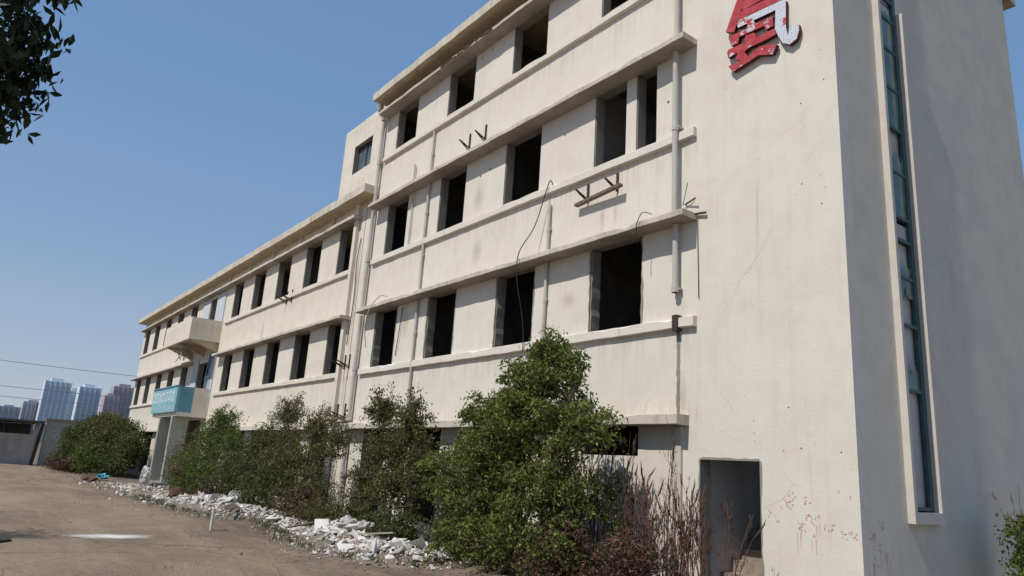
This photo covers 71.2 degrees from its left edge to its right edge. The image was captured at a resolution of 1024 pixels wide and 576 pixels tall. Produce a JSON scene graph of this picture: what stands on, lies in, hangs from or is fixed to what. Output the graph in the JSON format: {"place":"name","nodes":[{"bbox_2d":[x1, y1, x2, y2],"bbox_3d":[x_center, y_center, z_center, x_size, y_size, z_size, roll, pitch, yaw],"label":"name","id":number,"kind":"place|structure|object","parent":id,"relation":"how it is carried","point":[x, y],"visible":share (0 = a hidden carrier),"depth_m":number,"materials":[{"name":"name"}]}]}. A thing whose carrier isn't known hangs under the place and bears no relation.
{"place":"outdoors","nodes":[
{"label":"outdoors","id":0,"kind":"place"},
{"bbox_2d":[0,404,20,422],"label":"tower block","id":1,"kind":"structure","parent":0,"point":[10,411],"depth_m":560.51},
{"bbox_2d":[19,400,38,433],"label":"tower block","id":2,"kind":"structure","parent":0,"point":[29,409],"depth_m":583.73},
{"bbox_2d":[32,378,71,442],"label":"tower block","id":3,"kind":"structure","parent":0,"point":[52,408],"depth_m":577.17,"materials":[{"name":"blue glass"}]},
{"bbox_2d":[0,385,131,398],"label":"power line","id":4,"kind":"object","parent":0,"point":[66,392],"visible":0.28,"depth_m":68.36,"materials":[{"name":"grey metal"}]},
{"bbox_2d":[4,396,128,407],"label":"power line","id":5,"kind":"object","parent":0,"point":[67,402],"visible":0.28,"depth_m":68.54,"materials":[{"name":"grey metal"}]},
{"bbox_2d":[37,418,98,466],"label":"yard wall","id":6,"kind":"structure","parent":0,"point":[47,439],"depth_m":47.40,"materials":[{"name":"concrete"}]},
{"bbox_2d":[3,360,136,376],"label":"power line","id":7,"kind":"object","parent":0,"point":[67,368],"visible":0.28,"depth_m":67.86,"materials":[{"name":"grey metal"}]},
{"bbox_2d":[65,388,76,419],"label":"tower block","id":8,"kind":"structure","parent":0,"point":[70,406],"depth_m":624.59,"materials":[{"name":"blue glass"}]},
{"bbox_2d":[71,384,101,419],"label":"tower block","id":9,"kind":"structure","parent":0,"point":[85,408],"depth_m":614.54,"materials":[{"name":"blue glass"}]},
{"bbox_2d":[98,393,119,415],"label":"tower block","id":10,"kind":"structure","parent":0,"point":[109,402],"depth_m":571.52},
{"bbox_2d":[110,384,133,418],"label":"tower block","id":11,"kind":"structure","parent":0,"point":[126,391],"depth_m":602.13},
{"bbox_2d":[0,443,543,575],"bbox_3d":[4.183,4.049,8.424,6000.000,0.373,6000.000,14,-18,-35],"label":"ground","id":12,"kind":"structure","parent":0,"point":[54,551],"depth_m":12.62,"materials":[{"name":"soil"}]},
{"bbox_2d":[0,534,10,542],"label":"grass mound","id":13,"kind":"object","parent":12,"relation":"on","point":[4,538],"depth_m":11.13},
{"bbox_2d":[0,418,45,464],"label":"shed","id":14,"kind":"structure","parent":12,"relation":"on","point":[19,443],"depth_m":46.13,"materials":[{"name":"paint"}]},
{"bbox_2d":[0,0,82,144],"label":"overhanging tree","id":15,"kind":"object","parent":12,"relation":"on","point":[16,53],"visible":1,"depth_m":5.49,"materials":[{"name":"green plant"}]},
{"bbox_2d":[38,451,79,472],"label":"dry shrub","id":16,"kind":"object","parent":12,"relation":"on","point":[60,464],"visible":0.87,"depth_m":40.41,"materials":[{"name":"brown plant"}]},
{"bbox_2d":[47,411,101,470],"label":"bush","id":17,"kind":"object","parent":12,"relation":"on","point":[71,434],"visible":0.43,"depth_m":42.57,"materials":[{"name":"green plant"}]},
{"bbox_2d":[64,441,107,474],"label":"bush","id":18,"kind":"object","parent":12,"relation":"on","point":[87,462],"visible":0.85,"depth_m":38.84,"materials":[{"name":"green plant"}]},
{"bbox_2d":[80,475,100,481],"bbox_3d":[-18.656,8.435,31.662,0.790,0.294,1.368,14,-18,-35],"label":"old mattress","id":19,"kind":"object","parent":12,"relation":"on","point":[89,478],"visible":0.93,"depth_m":31.37,"materials":[{"name":"brown fabric"}]},
{"bbox_2d":[96,473,109,478],"bbox_3d":[-18.620,8.569,32.558,0.539,0.286,0.682,14,-18,-35],"label":"blue cloth","id":20,"kind":"object","parent":12,"relation":"on","point":[103,476],"visible":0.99,"depth_m":32.47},
{"bbox_2d":[74,408,145,471],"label":"bush","id":21,"kind":"object","parent":12,"relation":"on","point":[100,422],"visible":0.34,"depth_m":41.18,"materials":[{"name":"green plant"}]},
{"bbox_2d":[76,534,145,538],"bbox_3d":[-7.324,4.435,12.812,2.035,0.001,1.866,4,-14,-3],"label":"powder patch","id":22,"kind":"object","parent":12,"relation":"on","point":[111,536],"visible":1,"depth_m":12.76,"materials":[{"name":"white"}]},
{"bbox_2d":[90,415,151,477],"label":"bush","id":23,"kind":"object","parent":12,"relation":"on","point":[128,448],"visible":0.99,"depth_m":38.24,"materials":[{"name":"green plant"}]},
{"bbox_2d":[139,465,150,484],"bbox_3d":[-15.824,8.123,30.895,0.391,0.901,0.375,3,-14,3],"label":"plastic sack","id":24,"kind":"object","parent":12,"relation":"on","point":[145,476],"visible":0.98,"depth_m":30.81,"materials":[{"name":"white plastic"}]},
{"bbox_2d":[79,481,241,503],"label":"broken tile litter","id":25,"kind":"object","parent":12,"relation":"on","point":[132,487],"visible":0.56,"depth_m":27.57,"materials":[{"name":"white paint"}]},
{"bbox_2d":[154,436,195,490],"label":"dry shrub","id":26,"kind":"object","parent":12,"relation":"on","point":[175,471],"visible":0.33,"depth_m":28.53,"materials":[{"name":"brown plant"}]},
{"bbox_2d":[167,486,185,497],"bbox_3d":[-10.660,6.548,22.775,0.553,0.453,0.562,9,-15,-19],"label":"wicker basket","id":27,"kind":"object","parent":12,"relation":"on","point":[176,491],"visible":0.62,"depth_m":22.60,"materials":[{"name":"wicker"}]},
{"bbox_2d":[0,470,409,575],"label":"yard grit","id":28,"kind":"object","parent":12,"relation":"on","point":[159,532],"visible":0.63,"depth_m":14.02,"materials":[{"name":"gravel"}]},
{"bbox_2d":[160,401,250,495],"bbox_3d":[-10.655,5.726,25.082,2.211,3.507,6.451,14,-18,-35],"label":"conifer shrub","id":29,"kind":"object","parent":12,"relation":"on","point":[221,434],"visible":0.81,"depth_m":25.02,"materials":[{"name":"green plant"}]},
{"bbox_2d":[192,473,225,494],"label":"bush","id":30,"kind":"object","parent":12,"relation":"on","point":[207,490],"visible":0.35,"depth_m":22.37,"materials":[{"name":"green plant"}]},
{"bbox_2d":[209,508,215,530],"bbox_3d":[-6.394,4.956,15.258,0.072,0.482,0.099,14,-18,-35],"label":"white post","id":31,"kind":"object","parent":12,"relation":"on","point":[212,518],"visible":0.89,"depth_m":15.25,"materials":[{"name":"paint"}]},
{"bbox_2d":[197,421,294,511],"bbox_3d":[-7.426,5.191,20.623,1.849,2.744,5.950,14,-18,-35],"label":"shrub","id":32,"kind":"object","parent":12,"relation":"on","point":[255,487],"visible":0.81,"depth_m":20.31,"materials":[{"name":"green plant"}]},
{"bbox_2d":[46,477,456,575],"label":"gravel litter","id":33,"kind":"object","parent":12,"relation":"on","point":[111,480],"visible":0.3,"depth_m":18.30,"materials":[{"name":"gravel"}]},
{"bbox_2d":[220,391,362,519],"bbox_3d":[-6.319,4.591,19.861,2.119,3.637,7.326,14,-18,-35],"label":"shrub","id":34,"kind":"object","parent":12,"relation":"on","point":[299,461],"visible":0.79,"depth_m":18.78,"materials":[{"name":"green plant"}]},
{"bbox_2d":[268,477,321,520],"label":"bush","id":35,"kind":"object","parent":12,"relation":"on","point":[301,497],"visible":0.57,"depth_m":17.19,"materials":[{"name":"green plant"}]},
{"bbox_2d":[286,488,348,526],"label":"bush","id":36,"kind":"object","parent":12,"relation":"on","point":[318,512],"visible":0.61,"depth_m":15.89,"materials":[{"name":"green plant"}]},
{"bbox_2d":[126,493,516,568],"bbox_3d":[-6.613,5.634,18.052,3.363,0.432,19.333,17,-19,-41],"label":"rubble","id":37,"kind":"object","parent":12,"relation":"on","point":[411,550],"visible":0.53,"depth_m":13.56,"materials":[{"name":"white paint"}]},
{"bbox_2d":[206,493,218,502],"bbox_3d":[-8.156,5.778,19.420,0.088,0.463,0.262,17,-16,37],"label":"rubble chunk","id":38,"kind":"object","parent":37,"relation":"on","point":[213,496],"visible":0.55,"depth_m":19.41,"materials":[{"name":"white paint"}]},
{"bbox_2d":[223,495,237,502],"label":"rubble chunk","id":39,"kind":"object","parent":37,"relation":"on","point":[233,500],"visible":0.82,"depth_m":19.13,"materials":[{"name":"white paint"}]},
{"bbox_2d":[223,503,243,510],"bbox_3d":[-7.098,5.620,18.259,0.377,0.101,0.532,-11,-39,24],"label":"rubble chunk","id":40,"kind":"object","parent":37,"relation":"on","point":[232,506],"visible":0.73,"depth_m":18.12,"materials":[{"name":"white paint"}]},
{"bbox_2d":[228,490,243,499],"bbox_3d":[-7.537,5.641,19.483,0.398,0.248,0.561,14,-18,-35],"label":"cement sack","id":41,"kind":"object","parent":37,"relation":"on","point":[233,494],"visible":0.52,"depth_m":19.33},
{"bbox_2d":[265,517,281,521],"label":"rubble chunk","id":42,"kind":"object","parent":37,"relation":"on","point":[275,519],"visible":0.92,"depth_m":16.73,"materials":[{"name":"white paint"}]},
{"bbox_2d":[285,522,314,527],"bbox_3d":[-4.409,4.934,14.888,0.090,0.109,0.703,-6,-17,33],"label":"wooden plank","id":43,"kind":"object","parent":37,"relation":"on","point":[302,524],"visible":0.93,"depth_m":14.88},
{"bbox_2d":[314,519,329,531],"bbox_3d":[-3.780,4.815,14.310,0.339,0.104,0.545,-9,27,-8],"label":"rubble chunk","id":44,"kind":"object","parent":37,"relation":"on","point":[318,523],"visible":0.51,"depth_m":14.38,"materials":[{"name":"white paint"}]},
{"bbox_2d":[320,525,335,532],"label":"rubble chunk","id":45,"kind":"object","parent":37,"relation":"on","point":[325,531],"visible":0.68,"depth_m":14.04,"materials":[{"name":"white paint"}]},
{"bbox_2d":[339,515,357,523],"bbox_3d":[-3.284,4.671,14.343,0.378,0.222,0.424,14,-18,-35],"label":"cement sack","id":46,"kind":"object","parent":37,"relation":"on","point":[346,519],"visible":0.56,"depth_m":14.22,"materials":[{"name":"paper"}]},
{"bbox_2d":[342,524,361,531],"bbox_3d":[-3.068,4.723,14.036,0.554,0.207,0.168,10,-16,-22],"label":"rubble chunk","id":47,"kind":"object","parent":37,"relation":"on","point":[352,526],"visible":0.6,"depth_m":13.98,"materials":[{"name":"white paint"}]},
{"bbox_2d":[351,529,361,537],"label":"rubble chunk","id":48,"kind":"object","parent":37,"relation":"on","point":[354,533],"visible":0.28,"depth_m":13.40,"materials":[{"name":"white paint"}]},
{"bbox_2d":[357,520,374,530],"bbox_3d":[-2.873,4.654,14.056,0.346,0.206,0.484,7,-15,-13],"label":"cement sack","id":49,"kind":"object","parent":37,"relation":"on","point":[360,525],"visible":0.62,"depth_m":13.92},
{"bbox_2d":[343,532,394,534],"bbox_3d":[-2.674,4.587,13.359,1.103,0.157,0.090,-3,-16,24],"label":"wooden plank","id":50,"kind":"object","parent":37,"relation":"on","point":[373,533],"visible":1,"depth_m":13.26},
{"bbox_2d":[371,537,376,553],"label":"rubble chunk","id":51,"kind":"object","parent":37,"relation":"on","point":[374,544],"visible":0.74,"depth_m":12.24,"materials":[{"name":"white paint"}]},
{"bbox_2d":[387,541,402,548],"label":"rubble chunk","id":52,"kind":"object","parent":37,"relation":"on","point":[396,544],"visible":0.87,"depth_m":12.34,"materials":[{"name":"white paint"}]},
{"bbox_2d":[390,546,406,554],"bbox_3d":[-1.913,4.463,12.141,0.295,0.100,0.227,-10,-22,-36],"label":"rubble chunk","id":53,"kind":"object","parent":37,"relation":"on","point":[399,550],"visible":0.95,"depth_m":12.11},
{"bbox_2d":[392,537,406,546],"bbox_3d":[-1.948,4.478,12.519,0.325,0.122,0.176,16,-10,18],"label":"rubble chunk","id":54,"kind":"object","parent":37,"relation":"on","point":[395,539],"visible":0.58,"depth_m":12.48,"materials":[{"name":"white paint"}]},
{"bbox_2d":[408,538,425,547],"bbox_3d":[-1.586,4.429,12.344,0.333,0.111,0.312,-29,-45,26],"label":"rubble chunk","id":55,"kind":"object","parent":37,"relation":"on","point":[419,542],"visible":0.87,"depth_m":12.32,"materials":[{"name":"white paint"}]},
{"bbox_2d":[337,543,355,551],"bbox_3d":[-2.924,4.588,12.565,0.271,0.184,0.217,13,-17,-33],"label":"rubble chunk","id":56,"kind":"object","parent":12,"relation":"on","point":[341,546],"visible":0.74,"depth_m":12.53,"materials":[{"name":"white paint"}]},
{"bbox_2d":[326,485,384,535],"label":"bush","id":57,"kind":"object","parent":12,"relation":"on","point":[355,513],"visible":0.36,"depth_m":14.87,"materials":[{"name":"green plant"}]},
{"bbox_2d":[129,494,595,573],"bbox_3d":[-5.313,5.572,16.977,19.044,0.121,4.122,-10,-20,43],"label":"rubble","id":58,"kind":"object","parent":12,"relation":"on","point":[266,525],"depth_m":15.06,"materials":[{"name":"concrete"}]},
{"bbox_2d":[340,381,443,535],"bbox_3d":[-2.538,3.725,15.426,1.944,3.558,3.565,14,-18,-35],"label":"shrub","id":59,"kind":"object","parent":12,"relation":"on","point":[395,480],"visible":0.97,"depth_m":15.13,"materials":[{"name":"green plant"}]},
{"bbox_2d":[362,499,431,541],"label":"bush","id":60,"kind":"object","parent":12,"relation":"on","point":[401,522],"visible":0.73,"depth_m":13.58,"materials":[{"name":"green plant"}]},
{"bbox_2d":[415,501,484,554],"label":"bush","id":61,"kind":"object","parent":12,"relation":"on","point":[443,511],"visible":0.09,"depth_m":12.79,"materials":[{"name":"green plant"}]},
{"bbox_2d":[427,430,490,525],"bbox_3d":[-1.005,4.080,14.256,1.157,2.481,2.440,14,-18,-35],"label":"shrub","id":62,"kind":"object","parent":12,"relation":"on","point":[439,443],"visible":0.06,"depth_m":14.74,"materials":[{"name":"green plant"}]},
{"bbox_2d":[411,325,631,575],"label":"camphor tree","id":63,"kind":"object","parent":12,"relation":"on","point":[504,420],"visible":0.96,"depth_m":10.98,"materials":[{"name":"green plant"}]},
{"bbox_2d":[534,394,563,575],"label":"dry weed","id":64,"kind":"object","parent":12,"relation":"on","point":[548,482],"visible":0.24,"depth_m":10.62,"materials":[{"name":"brown plant"}]},
{"bbox_2d":[508,511,608,575],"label":"scrub","id":65,"kind":"object","parent":12,"relation":"on","point":[550,569],"visible":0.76,"depth_m":9.87,"materials":[{"name":"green plant"}]},
{"bbox_2d":[547,394,579,551],"bbox_3d":[0.712,2.980,10.544,0.360,2.765,0.850,14,-18,-35],"label":"dry weed","id":66,"kind":"object","parent":12,"relation":"on","point":[570,473],"visible":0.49,"depth_m":10.40,"materials":[{"name":"brown plant"}]},
{"bbox_2d":[124,0,1023,575],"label":"abandoned building","id":67,"kind":"structure","parent":12,"relation":"on","point":[824,372],"depth_m":12.39,"materials":[{"name":"paint"}]},
{"bbox_2d":[173,343,190,361],"bbox_3d":[-15.722,2.994,34.052,0.749,1.238,1.230,14,-18,-35],"label":"torn sheeting","id":68,"kind":"object","parent":67,"relation":"hanging from","point":[181,349],"visible":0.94,"depth_m":34.03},
{"bbox_2d":[276,289,293,303],"bbox_3d":[-8.463,0.297,26.581,0.421,0.495,0.568,14,-18,-35],"label":"air conditioner bracket","id":69,"kind":"object","parent":67,"relation":"attached to","point":[283,300],"visible":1,"depth_m":26.54,"materials":[{"name":"metal"}]},
{"bbox_2d":[322,403,345,420],"bbox_3d":[-5.234,3.619,20.963,0.500,0.495,0.989,14,-18,-35],"label":"air conditioner bracket","id":70,"kind":"object","parent":67,"relation":"attached to","point":[337,417],"visible":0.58,"depth_m":20.90,"materials":[{"name":"metal"}]},
{"bbox_2d":[332,354,350,369],"bbox_3d":[-5.109,2.180,21.359,0.421,0.440,0.368,14,-18,-35],"label":"air conditioner bracket","id":71,"kind":"object","parent":67,"relation":"attached to","point":[344,364],"visible":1,"depth_m":21.38,"materials":[{"name":"metal"}]},
{"bbox_2d":[346,238,361,344],"bbox_3d":[-4.866,0.067,22.056,0.098,3.402,0.042,-6,-17,34],"label":"hanging cable","id":72,"kind":"object","parent":67,"relation":"hanging from","point":[354,291],"visible":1,"depth_m":22.01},
{"bbox_2d":[356,139,372,171],"bbox_3d":[-4.855,-4.394,23.955,0.060,1.030,1.350,14,-18,-35],"label":"window frame","id":73,"kind":"structure","parent":67,"relation":"in","point":[364,155],"depth_m":24.13,"materials":[{"name":"glass"}]},
{"bbox_2d":[364,295,386,346],"bbox_3d":[-3.764,0.902,19.712,0.154,1.370,1.124,14,-18,-35],"label":"hanging cable","id":74,"kind":"object","parent":67,"relation":"hanging from","point":[366,318],"visible":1,"depth_m":20.03,"materials":[{"name":"white plastic"}]},
{"bbox_2d":[394,307,402,355],"bbox_3d":[-3.051,1.164,19.208,0.042,1.303,0.173,14,-18,-35],"label":"hanging cable","id":75,"kind":"object","parent":67,"relation":"hanging from","point":[398,332],"visible":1,"depth_m":19.16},
{"bbox_2d":[459,124,486,149],"bbox_3d":[-0.989,-3.789,17.898,0.323,0.495,0.768,14,-18,-35],"label":"air conditioner bracket","id":76,"kind":"object","parent":67,"relation":"attached to","point":[467,147],"visible":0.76,"depth_m":17.92,"materials":[{"name":"metal"}]},
{"bbox_2d":[516,180,552,350],"bbox_3d":[0.411,-0.528,14.677,0.368,3.562,0.671,14,-18,-35],"label":"hanging cable","id":77,"kind":"object","parent":67,"relation":"hanging from","point":[517,260],"visible":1,"depth_m":14.81,"materials":[{"name":"rubber"}]},
{"bbox_2d":[574,173,622,206],"bbox_3d":[1.618,-1.930,13.702,0.323,0.429,1.287,14,-18,-35],"label":"air conditioner bracket","id":78,"kind":"object","parent":67,"relation":"attached to","point":[613,187],"visible":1,"depth_m":13.62,"materials":[{"name":"metal"}]},
{"bbox_2d":[636,212,651,243],"bbox_3d":[2.238,-1.043,12.148,0.057,0.534,0.340,14,-18,-35],"label":"hanging cable","id":79,"kind":"object","parent":67,"relation":"hanging from","point":[637,222],"visible":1,"depth_m":12.24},
{"bbox_2d":[697,216,698,298],"bbox_3d":[3.006,-0.505,11.566,0.034,1.400,0.016,-3,-16,26],"label":"hanging cable","id":80,"kind":"object","parent":67,"relation":"hanging from","point":[697,251],"visible":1,"depth_m":11.60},
{"bbox_2d":[726,0,801,72],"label":"red character sign","id":81,"kind":"object","parent":67,"relation":"attached to","point":[748,14],"visible":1,"depth_m":11.46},
{"bbox_2d":[871,0,945,524],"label":"stair window","id":82,"kind":"structure","parent":67,"relation":"in","point":[917,454],"depth_m":10.60,"materials":[{"name":"glass"}]},
{"bbox_2d":[556,462,598,539],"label":"dry weed","id":83,"kind":"object","parent":12,"relation":"on","point":[580,489],"visible":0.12,"depth_m":10.52,"materials":[{"name":"brown plant"}]},
{"bbox_2d":[561,450,600,547],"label":"dry weed","id":84,"kind":"object","parent":12,"relation":"on","point":[582,480],"visible":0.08,"depth_m":11.24,"materials":[{"name":"brown plant"}]},
{"bbox_2d":[561,397,604,542],"bbox_3d":[0.944,3.026,10.704,0.500,2.785,0.804,14,-18,-35],"label":"dry weed","id":85,"kind":"object","parent":12,"relation":"on","point":[584,473],"visible":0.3,"depth_m":10.65,"materials":[{"name":"brown plant"}]},
{"bbox_2d":[571,444,616,545],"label":"dry weed","id":86,"kind":"object","parent":12,"relation":"on","point":[591,499],"visible":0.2,"depth_m":11.11,"materials":[{"name":"brown plant"}]},
{"bbox_2d":[582,394,609,574],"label":"dry weed","id":87,"kind":"object","parent":12,"relation":"on","point":[590,521],"visible":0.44,"depth_m":10.77,"materials":[{"name":"brown plant"}]},
{"bbox_2d":[576,443,621,574],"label":"dry weed","id":88,"kind":"object","parent":12,"relation":"on","point":[593,494],"visible":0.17,"depth_m":11.31,"materials":[{"name":"brown plant"}]},
{"bbox_2d":[586,441,630,575],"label":"dry weed","id":89,"kind":"object","parent":12,"relation":"on","point":[594,519],"visible":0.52,"depth_m":10.57,"materials":[{"name":"brown plant"}]},
{"bbox_2d":[609,462,620,572],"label":"dry weed","id":90,"kind":"object","parent":12,"relation":"on","point":[613,499],"visible":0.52,"depth_m":10.41,"materials":[{"name":"brown plant"}]},
{"bbox_2d":[585,470,662,574],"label":"shrub","id":91,"kind":"object","parent":12,"relation":"on","point":[608,492],"visible":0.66,"depth_m":10.20,"materials":[{"name":"green plant"}]},
{"bbox_2d":[569,523,678,575],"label":"scrub","id":92,"kind":"object","parent":12,"relation":"on","point":[634,563],"visible":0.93,"depth_m":9.27,"materials":[{"name":"brown plant"}]},
{"bbox_2d":[614,432,639,575],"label":"dry weed","id":93,"kind":"object","parent":12,"relation":"on","point":[632,461],"visible":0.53,"depth_m":11.03,"materials":[{"name":"brown plant"}]},
{"bbox_2d":[604,463,655,570],"bbox_3d":[1.519,3.370,9.979,0.594,1.832,0.860,9,-15,-19],"label":"dry weed","id":94,"kind":"object","parent":12,"relation":"on","point":[624,514],"visible":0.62,"depth_m":9.90,"materials":[{"name":"brown plant"}]},
{"bbox_2d":[608,463,660,574],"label":"dry weed","id":95,"kind":"object","parent":12,"relation":"on","point":[643,487],"visible":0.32,"depth_m":10.23,"materials":[{"name":"brown plant"}]},
{"bbox_2d":[620,477,655,575],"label":"dry weed","id":96,"kind":"object","parent":12,"relation":"on","point":[635,524],"visible":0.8,"depth_m":9.55,"materials":[{"name":"brown plant"}]},
{"bbox_2d":[636,480,664,575],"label":"dry weed","id":97,"kind":"object","parent":12,"relation":"on","point":[648,524],"visible":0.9,"depth_m":9.34,"materials":[{"name":"brown plant"}]},
{"bbox_2d":[644,416,678,575],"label":"dry weed","id":98,"kind":"object","parent":12,"relation":"on","point":[670,479],"visible":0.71,"depth_m":10.10,"materials":[{"name":"brown plant"}]},
{"bbox_2d":[632,486,693,575],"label":"dry weed","id":99,"kind":"object","parent":12,"relation":"on","point":[673,543],"visible":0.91,"depth_m":9.25,"materials":[{"name":"brown plant"}]},
{"bbox_2d":[655,493,695,575],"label":"dry weed","id":100,"kind":"object","parent":12,"relation":"on","point":[685,549],"visible":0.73,"depth_m":9.83,"materials":[{"name":"brown plant"}]},
{"bbox_2d":[665,481,701,575],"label":"dry weed","id":101,"kind":"object","parent":12,"relation":"on","point":[682,520],"visible":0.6,"depth_m":9.91,"materials":[{"name":"brown plant"}]},
{"bbox_2d":[663,482,706,575],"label":"dry weed","id":102,"kind":"object","parent":12,"relation":"on","point":[676,525],"visible":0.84,"depth_m":9.68,"materials":[{"name":"brown plant"}]},
{"bbox_2d":[676,487,712,575],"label":"dry weed","id":103,"kind":"object","parent":12,"relation":"on","point":[692,539],"visible":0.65,"depth_m":9.63,"materials":[{"name":"brown plant"}]},
{"bbox_2d":[682,486,710,575],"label":"dry weed","id":104,"kind":"object","parent":12,"relation":"on","point":[686,528],"visible":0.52,"depth_m":9.80,"materials":[{"name":"brown plant"}]},
{"bbox_2d":[679,474,720,575],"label":"dry weed","id":105,"kind":"object","parent":12,"relation":"on","point":[707,547],"visible":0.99,"depth_m":9.29,"materials":[{"name":"brown plant"}]},
{"bbox_2d":[712,494,765,575],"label":"dry weed","id":106,"kind":"object","parent":12,"relation":"on","point":[744,539],"visible":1,"depth_m":9.24,"materials":[{"name":"brown plant"}]},
{"bbox_2d":[991,482,1023,557],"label":"dry weed","id":107,"kind":"object","parent":12,"relation":"on","point":[1016,511],"visible":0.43,"depth_m":10.33,"materials":[{"name":"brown plant"}]},
{"bbox_2d":[992,509,1023,575],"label":"shrub","id":108,"kind":"object","parent":12,"relation":"on","point":[1018,560],"visible":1,"depth_m":10.14,"materials":[{"name":"green plant"}]},
{"bbox_2d":[0,0,1023,415],"label":"sky","id":109,"kind":"structure","parent":0,"point":[182,138],"materials":[{"name":"blue"}]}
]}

